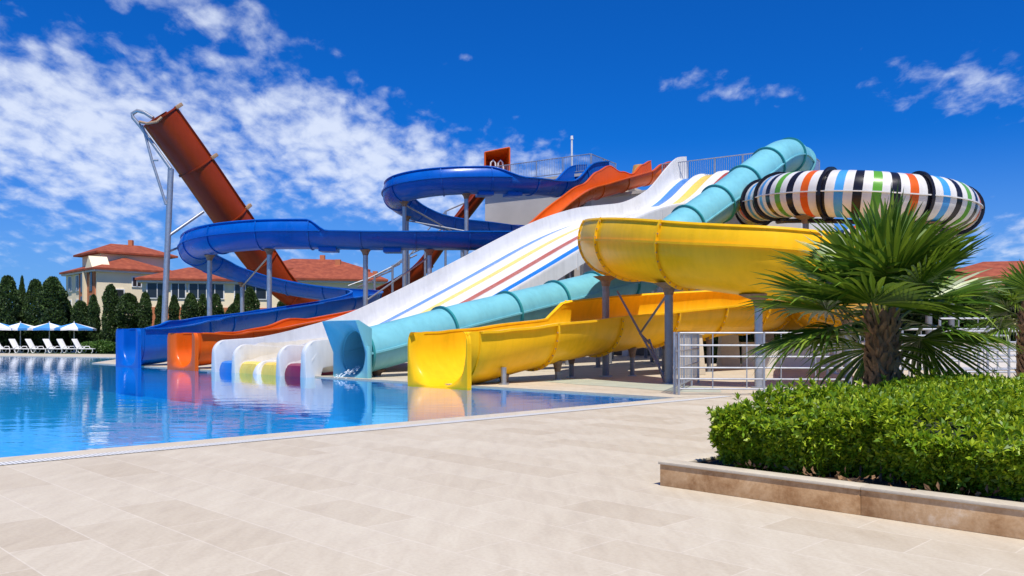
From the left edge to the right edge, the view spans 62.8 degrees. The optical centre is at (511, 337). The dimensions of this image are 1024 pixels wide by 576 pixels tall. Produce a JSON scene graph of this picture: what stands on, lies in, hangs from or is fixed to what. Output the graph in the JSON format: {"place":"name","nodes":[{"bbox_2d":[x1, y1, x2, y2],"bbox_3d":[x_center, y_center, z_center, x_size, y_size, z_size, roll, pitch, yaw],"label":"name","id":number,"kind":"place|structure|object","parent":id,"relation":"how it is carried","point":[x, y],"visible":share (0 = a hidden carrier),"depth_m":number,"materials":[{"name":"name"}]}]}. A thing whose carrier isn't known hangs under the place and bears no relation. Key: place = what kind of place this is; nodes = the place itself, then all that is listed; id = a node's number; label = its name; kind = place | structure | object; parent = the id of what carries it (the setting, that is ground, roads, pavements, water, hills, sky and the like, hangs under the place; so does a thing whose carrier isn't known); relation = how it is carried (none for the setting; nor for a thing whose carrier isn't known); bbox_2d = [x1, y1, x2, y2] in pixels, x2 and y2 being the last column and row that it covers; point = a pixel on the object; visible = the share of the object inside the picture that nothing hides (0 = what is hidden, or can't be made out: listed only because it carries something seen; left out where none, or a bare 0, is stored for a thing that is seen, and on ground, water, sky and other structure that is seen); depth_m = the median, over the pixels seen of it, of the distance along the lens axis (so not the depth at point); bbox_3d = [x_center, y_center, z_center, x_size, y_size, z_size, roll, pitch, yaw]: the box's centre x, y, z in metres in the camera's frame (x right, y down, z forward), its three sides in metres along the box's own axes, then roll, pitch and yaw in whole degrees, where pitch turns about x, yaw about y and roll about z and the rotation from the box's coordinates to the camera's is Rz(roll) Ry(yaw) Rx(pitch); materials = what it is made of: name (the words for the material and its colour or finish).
{"place":"outdoors","nodes":[
{"label":"outdoors","id":0,"kind":"place"},
{"bbox_2d":[5,352,115,353],"bbox_3d":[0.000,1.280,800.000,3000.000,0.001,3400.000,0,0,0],"label":"ground","id":1,"kind":"structure","parent":0,"point":[61,353],"depth_m":68.91,"materials":[{"name":"beige stone"}]},
{"bbox_2d":[0,344,15,352],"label":"sun lounger","id":2,"kind":"object","parent":1,"relation":"on","point":[2,348],"visible":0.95,"depth_m":68.36,"materials":[{"name":"white plastic"}]},
{"bbox_2d":[0,323,21,352],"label":"parasol","id":3,"kind":"object","parent":1,"relation":"on","point":[3,327],"visible":0.72,"depth_m":70.29,"materials":[{"name":"white fabric"}]},
{"bbox_2d":[0,275,24,351],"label":"cypress","id":4,"kind":"object","parent":1,"relation":"on","point":[9,309],"visible":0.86,"depth_m":72.48,"materials":[{"name":"green plant"}]},
{"bbox_2d":[9,339,33,353],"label":"sun lounger","id":5,"kind":"object","parent":1,"relation":"on","point":[13,342],"visible":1,"depth_m":68.42,"materials":[{"name":"white plastic"}]},
{"bbox_2d":[18,275,25,309],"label":"cypress","id":6,"kind":"object","parent":1,"relation":"on","point":[22,290],"visible":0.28,"depth_m":75.88,"materials":[{"name":"green plant"}]},
{"bbox_2d":[4,321,43,352],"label":"parasol","id":7,"kind":"object","parent":1,"relation":"on","point":[21,326],"visible":0.67,"depth_m":71.17,"materials":[{"name":"blue fabric"}]},
{"bbox_2d":[22,278,41,351],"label":"cypress","id":8,"kind":"object","parent":1,"relation":"on","point":[32,314],"visible":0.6,"depth_m":73.37,"materials":[{"name":"green plant"}]},
{"bbox_2d":[25,339,50,352],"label":"sun lounger","id":9,"kind":"object","parent":1,"relation":"on","point":[30,343],"visible":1,"depth_m":68.35,"materials":[{"name":"white plastic"}]},
{"bbox_2d":[1,310,83,351],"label":"hedge","id":10,"kind":"object","parent":1,"relation":"on","point":[21,318],"visible":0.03,"depth_m":75.16,"materials":[{"name":"green plant"}]},
{"bbox_2d":[26,321,71,352],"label":"parasol","id":11,"kind":"object","parent":1,"relation":"on","point":[49,326],"visible":0.7,"depth_m":70.85,"materials":[{"name":"blue fabric"}]},
{"bbox_2d":[36,276,68,350],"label":"cypress","id":12,"kind":"object","parent":1,"relation":"on","point":[51,306],"visible":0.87,"depth_m":72.88,"materials":[{"name":"green plant"}]},
{"bbox_2d":[42,339,66,352],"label":"sun lounger","id":13,"kind":"object","parent":1,"relation":"on","point":[47,342],"visible":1,"depth_m":68.47,"materials":[{"name":"white plastic"}]},
{"bbox_2d":[65,299,72,349],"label":"cypress","id":14,"kind":"object","parent":1,"relation":"on","point":[69,308],"visible":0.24,"depth_m":74.69,"materials":[{"name":"green plant"}]},
{"bbox_2d":[56,339,81,352],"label":"sun lounger","id":15,"kind":"object","parent":1,"relation":"on","point":[61,343],"visible":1,"depth_m":68.40,"materials":[{"name":"white plastic"}]},
{"bbox_2d":[51,321,96,352],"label":"parasol","id":16,"kind":"object","parent":1,"relation":"on","point":[74,326],"visible":0.94,"depth_m":71.09,"materials":[{"name":"blue fabric"}]},
{"bbox_2d":[69,300,88,347],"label":"cypress","id":17,"kind":"object","parent":1,"relation":"on","point":[79,313],"visible":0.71,"depth_m":73.54,"materials":[{"name":"green plant"}]},
{"bbox_2d":[72,339,96,352],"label":"sun lounger","id":18,"kind":"object","parent":1,"relation":"on","point":[77,343],"visible":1,"depth_m":68.37,"materials":[{"name":"white plastic"}]},
{"bbox_2d":[87,294,101,341],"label":"cypress","id":19,"kind":"object","parent":1,"relation":"on","point":[94,312],"visible":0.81,"depth_m":73.73,"materials":[{"name":"green plant"}]},
{"bbox_2d":[78,340,115,353],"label":"hedge","id":20,"kind":"object","parent":1,"relation":"on","point":[104,346],"visible":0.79,"depth_m":68.54,"materials":[{"name":"green plant"}]},
{"bbox_2d":[98,329,102,339],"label":"hedge","id":21,"kind":"object","parent":1,"relation":"on","point":[100,334],"depth_m":76.36,"materials":[{"name":"green plant"}]},
{"bbox_2d":[101,283,118,342],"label":"cypress","id":22,"kind":"object","parent":1,"relation":"on","point":[110,298],"visible":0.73,"depth_m":71.52,"materials":[{"name":"green plant"}]},
{"bbox_2d":[59,240,177,329],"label":"villa","id":23,"kind":"object","parent":1,"relation":"on","point":[120,267],"visible":0.49,"depth_m":98.20,"materials":[{"name":"paint"}]},
{"bbox_2d":[68,276,71,291],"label":"window","id":24,"kind":"structure","parent":23,"relation":"in","point":[69,277],"depth_m":101.04,"materials":[{"name":"grey glass"}]},
{"bbox_2d":[76,275,78,290],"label":"window","id":25,"kind":"structure","parent":23,"relation":"in","point":[77,276],"depth_m":99.15,"materials":[{"name":"grey glass"}]},
{"bbox_2d":[108,289,124,308],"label":"window","id":26,"kind":"structure","parent":23,"relation":"in","point":[120,291],"depth_m":96.71,"materials":[{"name":"grey glass"}]},
{"bbox_2d":[132,276,141,286],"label":"window","id":27,"kind":"structure","parent":23,"relation":"in","point":[134,282],"depth_m":97.90,"materials":[{"name":"glass"}]},
{"bbox_2d":[113,293,138,339],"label":"cypress","id":28,"kind":"object","parent":1,"relation":"on","point":[127,304],"visible":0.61,"depth_m":71.36,"materials":[{"name":"green plant"}]},
{"bbox_2d":[136,291,152,327],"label":"cypress","id":29,"kind":"object","parent":1,"relation":"on","point":[144,311],"visible":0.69,"depth_m":71.64,"materials":[{"name":"green plant"}]},
{"bbox_2d":[154,295,161,325],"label":"cypress","id":30,"kind":"object","parent":1,"relation":"on","point":[158,312],"visible":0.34,"depth_m":72.70,"materials":[{"name":"green plant"}]},
{"bbox_2d":[168,294,179,320],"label":"cypress","id":31,"kind":"object","parent":1,"relation":"on","point":[173,309],"visible":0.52,"depth_m":75.76,"materials":[{"name":"green plant"}]},
{"bbox_2d":[180,292,199,319],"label":"cypress","id":32,"kind":"object","parent":1,"relation":"on","point":[189,307],"visible":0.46,"depth_m":71.58,"materials":[{"name":"green plant"}]},
{"bbox_2d":[197,293,206,316],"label":"cypress","id":33,"kind":"object","parent":1,"relation":"on","point":[202,303],"visible":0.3,"depth_m":72.64,"materials":[{"name":"green plant"}]},
{"bbox_2d":[135,267,278,325],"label":"villa","id":34,"kind":"object","parent":1,"relation":"on","point":[183,282],"visible":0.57,"depth_m":89.19,"materials":[{"name":"paint"}]},
{"bbox_2d":[146,282,162,298],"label":"window","id":35,"kind":"structure","parent":34,"relation":"in","point":[155,289],"depth_m":88.16,"materials":[{"name":"glass"}]},
{"bbox_2d":[171,283,185,298],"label":"window","id":36,"kind":"structure","parent":34,"relation":"in","point":[178,289],"depth_m":88.77,"materials":[{"name":"glass"}]},
{"bbox_2d":[188,283,224,298],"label":"window","id":37,"kind":"structure","parent":34,"relation":"in","point":[197,289],"depth_m":89.36,"materials":[{"name":"glass"}]},
{"bbox_2d":[234,284,266,299],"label":"window","id":38,"kind":"structure","parent":34,"relation":"in","point":[261,294],"depth_m":90.65,"materials":[{"name":"glass"}]},
{"bbox_2d":[205,293,224,315],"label":"cypress","id":39,"kind":"object","parent":1,"relation":"on","point":[219,308],"visible":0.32,"depth_m":72.59,"materials":[{"name":"green plant"}]},
{"bbox_2d":[224,304,239,313],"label":"cypress","id":40,"kind":"object","parent":1,"relation":"on","point":[232,308],"visible":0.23,"depth_m":69.76,"materials":[{"name":"green plant"}]},
{"bbox_2d":[232,293,239,310],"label":"cypress","id":41,"kind":"object","parent":1,"relation":"on","point":[236,302],"visible":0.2,"depth_m":74.76,"materials":[{"name":"green plant"}]},
{"bbox_2d":[239,286,259,311],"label":"cypress","id":42,"kind":"object","parent":1,"relation":"on","point":[251,301],"visible":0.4,"depth_m":71.65,"materials":[{"name":"green plant"}]},
{"bbox_2d":[276,301,284,306],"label":"cypress","id":43,"kind":"object","parent":1,"relation":"on","point":[279,303],"visible":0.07,"depth_m":75.68,"materials":[{"name":"green plant"}]},
{"bbox_2d":[289,259,387,289],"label":"villa","id":44,"kind":"object","parent":1,"relation":"on","point":[338,274],"visible":0.24,"depth_m":94.10,"materials":[{"name":"tile"}]},
{"bbox_2d":[283,255,370,271],"bbox_3d":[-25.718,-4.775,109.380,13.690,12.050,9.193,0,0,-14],"label":"roof","id":45,"kind":"structure","parent":44,"relation":"attached to","point":[290,264],"depth_m":107.77,"materials":[{"name":"tile"}]},
{"bbox_2d":[0,356,659,453],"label":"pool water","id":46,"kind":"structure","parent":0,"point":[43,400],"depth_m":16.69,"materials":[{"name":"blue liquid"}]},
{"bbox_2d":[334,366,359,377],"bbox_3d":[-5.092,1.067,26.240,0.734,0.389,0.830,0,0,42],"label":"water spray","id":47,"kind":"object","parent":46,"relation":"on","point":[349,372],"visible":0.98,"depth_m":26.27,"materials":[{"name":"white liquid"}]},
{"bbox_2d":[0,353,1023,575],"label":"pool deck","id":48,"kind":"structure","parent":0,"point":[580,493],"depth_m":6.04,"materials":[{"name":"stone"}]},
{"bbox_2d":[131,103,509,322],"bbox_3d":[-13.532,-7.241,63.141,27.835,16.998,6.740,0,0,-27],"label":"water slide","id":49,"kind":"object","parent":48,"relation":"on","point":[181,145],"visible":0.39,"depth_m":57.45,"materials":[{"name":"plastic"}]},
{"bbox_2d":[0,356,668,457],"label":"pool basin","id":50,"kind":"object","parent":48,"relation":"in","point":[36,450],"visible":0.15,"depth_m":20.28,"materials":[{"name":"tile"}]},
{"bbox_2d":[0,398,690,461],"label":"pool coping","id":51,"kind":"object","parent":48,"relation":"on","point":[80,452],"visible":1,"depth_m":10.82,"materials":[{"name":"stone"}]},
{"bbox_2d":[116,161,609,366],"bbox_3d":[-5.659,-5.685,49.894,28.990,13.990,22.194,0,0,-11],"label":"water slide","id":52,"kind":"object","parent":48,"relation":"on","point":[201,247],"visible":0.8,"depth_m":47.76,"materials":[{"name":"plastic"}]},
{"bbox_2d":[0,396,729,464],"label":"overflow grate","id":53,"kind":"object","parent":48,"relation":"on","point":[143,450],"visible":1,"depth_m":10.70,"materials":[{"name":"white plastic"}]},
{"bbox_2d":[103,363,680,397],"bbox_3d":[-8.658,1.246,29.844,34.550,0.001,0.359,0,0,45],"label":"pool coping","id":54,"kind":"object","parent":48,"relation":"on","point":[495,386],"visible":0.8,"depth_m":20.67,"materials":[{"name":"stone"}]},
{"bbox_2d":[167,161,670,370],"bbox_3d":[-1.683,-5.797,47.516,3.360,14.194,36.239,0,0,41],"label":"water slide","id":55,"kind":"object","parent":48,"relation":"on","point":[190,351],"visible":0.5,"depth_m":40.69,"materials":[{"name":"plastic"}]},
{"bbox_2d":[211,157,728,377],"bbox_3d":[2.170,-5.275,42.109,7.599,13.850,34.008,0,0,43],"label":"water slide","id":56,"kind":"object","parent":48,"relation":"on","point":[539,251],"visible":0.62,"depth_m":39.72,"materials":[{"name":"white plastic"}]},
{"bbox_2d":[322,137,815,379],"bbox_3d":[5.498,-4.878,37.612,31.668,12.786,2.819,0,0,-45],"label":"water slide","id":57,"kind":"object","parent":48,"relation":"on","point":[374,351],"visible":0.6,"depth_m":31.30,"materials":[{"name":"plastic"}]},
{"bbox_2d":[538,379,720,391],"bbox_3d":[3.100,1.245,22.298,2.174,0.001,6.997,0,0,-30],"label":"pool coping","id":58,"kind":"object","parent":48,"relation":"on","point":[643,385],"visible":0.9,"depth_m":22.42,"materials":[{"name":"beige stone"}]},
{"bbox_2d":[408,217,877,388],"bbox_3d":[10.618,-2.204,34.457,11.644,7.104,34.620,0,0,30],"label":"water slide","id":59,"kind":"object","parent":48,"relation":"on","point":[716,263],"visible":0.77,"depth_m":23.27,"materials":[{"name":"plastic"}]},
{"bbox_2d":[485,173,833,355],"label":"slide tower","id":60,"kind":"structure","parent":48,"relation":"on","point":[520,210],"depth_m":62.07,"materials":[{"name":"grey paint"}]},
{"bbox_2d":[494,153,590,176],"bbox_3d":[1.784,-12.367,61.684,9.089,1.335,0.092,0,0,33],"label":"railing","id":61,"kind":"object","parent":60,"relation":"on","point":[563,163],"visible":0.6,"depth_m":61.06,"materials":[{"name":"metal"}]},
{"bbox_2d":[570,136,572,164],"bbox_3d":[4.319,-13.150,60.632,0.203,2.900,0.203,0,0,23],"label":"mast","id":62,"kind":"object","parent":60,"relation":"on","point":[571,138],"visible":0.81,"depth_m":60.58,"materials":[{"name":"white metal"}]},
{"bbox_2d":[591,154,615,167],"bbox_3d":[6.672,-12.367,60.950,0.092,1.335,3.991,0,0,33],"label":"railing","id":63,"kind":"object","parent":60,"relation":"on","point":[593,158],"visible":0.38,"depth_m":59.81,"materials":[{"name":"grey metal"}]},
{"bbox_2d":[632,164,651,185],"bbox_3d":[9.810,-12.425,64.000,1.700,1.450,1.657,0,0,0],"label":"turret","id":64,"kind":"object","parent":60,"relation":"on","point":[635,167],"visible":0.14,"depth_m":63.67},
{"bbox_2d":[662,153,752,178],"bbox_3d":[13.893,-10.842,53.809,9.189,1.685,0.092,0,0,33],"label":"railing","id":65,"kind":"object","parent":60,"relation":"on","point":[687,167],"visible":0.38,"depth_m":54.50,"materials":[{"name":"grey metal"}]},
{"bbox_2d":[813,158,819,170],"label":"railing","id":66,"kind":"object","parent":60,"relation":"on","point":[817,160],"visible":0.1,"depth_m":54.77,"materials":[{"name":"metal"}]},
{"bbox_2d":[673,332,698,393],"bbox_3d":[4.400,0.560,21.000,0.051,1.380,5.111,0,0,18],"label":"railing","id":67,"kind":"object","parent":48,"relation":"on","point":[691,350],"visible":0.65,"depth_m":20.69,"materials":[{"name":"white metal"}]},
{"bbox_2d":[680,334,705,374],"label":"pier","id":68,"kind":"structure","parent":48,"relation":"on","point":[701,362],"depth_m":28.26,"materials":[{"name":"stone"}]},
{"bbox_2d":[716,334,740,366],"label":"pier","id":69,"kind":"structure","parent":48,"relation":"on","point":[728,351],"depth_m":34.20,"materials":[{"name":"stone"}]},
{"bbox_2d":[678,332,851,394],"bbox_3d":[5.480,0.560,18.250,3.706,1.380,0.054,0,0,5],"label":"railing","id":70,"kind":"object","parent":48,"relation":"on","point":[746,367],"visible":0.65,"depth_m":18.27,"materials":[{"name":"white metal"}]},
{"bbox_2d":[765,334,773,341],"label":"pier","id":71,"kind":"structure","parent":48,"relation":"on","point":[768,337],"depth_m":36.24,"materials":[{"name":"stone"}]},
{"bbox_2d":[658,451,1023,539],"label":"planter","id":72,"kind":"object","parent":48,"relation":"on","point":[708,472],"visible":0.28,"depth_m":6.01,"materials":[{"name":"stone"}]},
{"bbox_2d":[706,365,1023,500],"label":"hedge","id":73,"kind":"object","parent":72,"relation":"in","point":[957,431],"visible":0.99,"depth_m":6.46,"materials":[{"name":"green plant"}]},
{"bbox_2d":[734,460,1023,501],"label":"soil","id":74,"kind":"structure","parent":72,"relation":"in","point":[927,487],"depth_m":6.21,"materials":[{"name":"brown soil"}]},
{"bbox_2d":[738,180,1022,387],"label":"fan palm","id":75,"kind":"object","parent":72,"relation":"in","point":[893,264],"visible":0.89,"depth_m":9.34,"materials":[{"name":"green plant"}]},
{"bbox_2d":[735,167,984,334],"bbox_3d":[15.827,-3.425,40.009,9.579,9.351,13.608,0,0,0],"label":"water slide","id":76,"kind":"object","parent":48,"relation":"on","point":[803,197],"visible":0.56,"depth_m":34.41,"materials":[{"name":"plastic"}]},
{"bbox_2d":[701,290,1020,363],"bbox_3d":[24.528,-0.653,38.925,32.328,4.024,3.385,0,0,11],"label":"hedge","id":77,"kind":"object","parent":48,"relation":"on","point":[914,317],"visible":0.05,"depth_m":39.07,"materials":[{"name":"green plant"}]},
{"bbox_2d":[826,328,1017,380],"bbox_3d":[13.350,0.485,24.000,8.440,1.530,0.080,0,0,7],"label":"railing","id":78,"kind":"object","parent":48,"relation":"on","point":[1004,355],"visible":0.12,"depth_m":24.02,"materials":[{"name":"white metal"}]},
{"bbox_2d":[858,335,1009,376],"bbox_3d":[9.050,0.590,18.000,3.160,1.320,0.054,0,0,4],"label":"railing","id":79,"kind":"object","parent":48,"relation":"on","point":[1008,363],"visible":0.2,"depth_m":17.91,"materials":[{"name":"white metal"}]},
{"bbox_2d":[938,317,1018,375],"bbox_3d":[12.500,0.378,20.000,4.339,1.744,0.064,0,0,11],"label":"railing","id":80,"kind":"object","parent":48,"relation":"on","point":[977,331],"visible":0.22,"depth_m":20.20,"materials":[{"name":"white metal"}]},
{"bbox_2d":[944,261,1023,310],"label":"villa","id":81,"kind":"object","parent":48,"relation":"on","point":[997,267],"visible":0.02,"depth_m":62.43,"materials":[{"name":"tile"}]},
{"bbox_2d":[966,259,1023,378],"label":"fan palm","id":82,"kind":"object","parent":48,"relation":"on","point":[1015,285],"visible":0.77,"depth_m":13.66,"materials":[{"name":"green plant"}]},
{"bbox_2d":[0,0,1023,397],"label":"sky","id":83,"kind":"structure","parent":0,"point":[307,108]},
{"bbox_2d":[739,342,1015,367],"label":"boundary wall","id":84,"kind":"structure","parent":0,"point":[792,362],"depth_m":34.17,"materials":[{"name":"stone"}]},
{"bbox_2d":[924,283,991,333],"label":"building","id":85,"kind":"structure","parent":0,"point":[982,298],"depth_m":38.51,"materials":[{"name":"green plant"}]}
]}

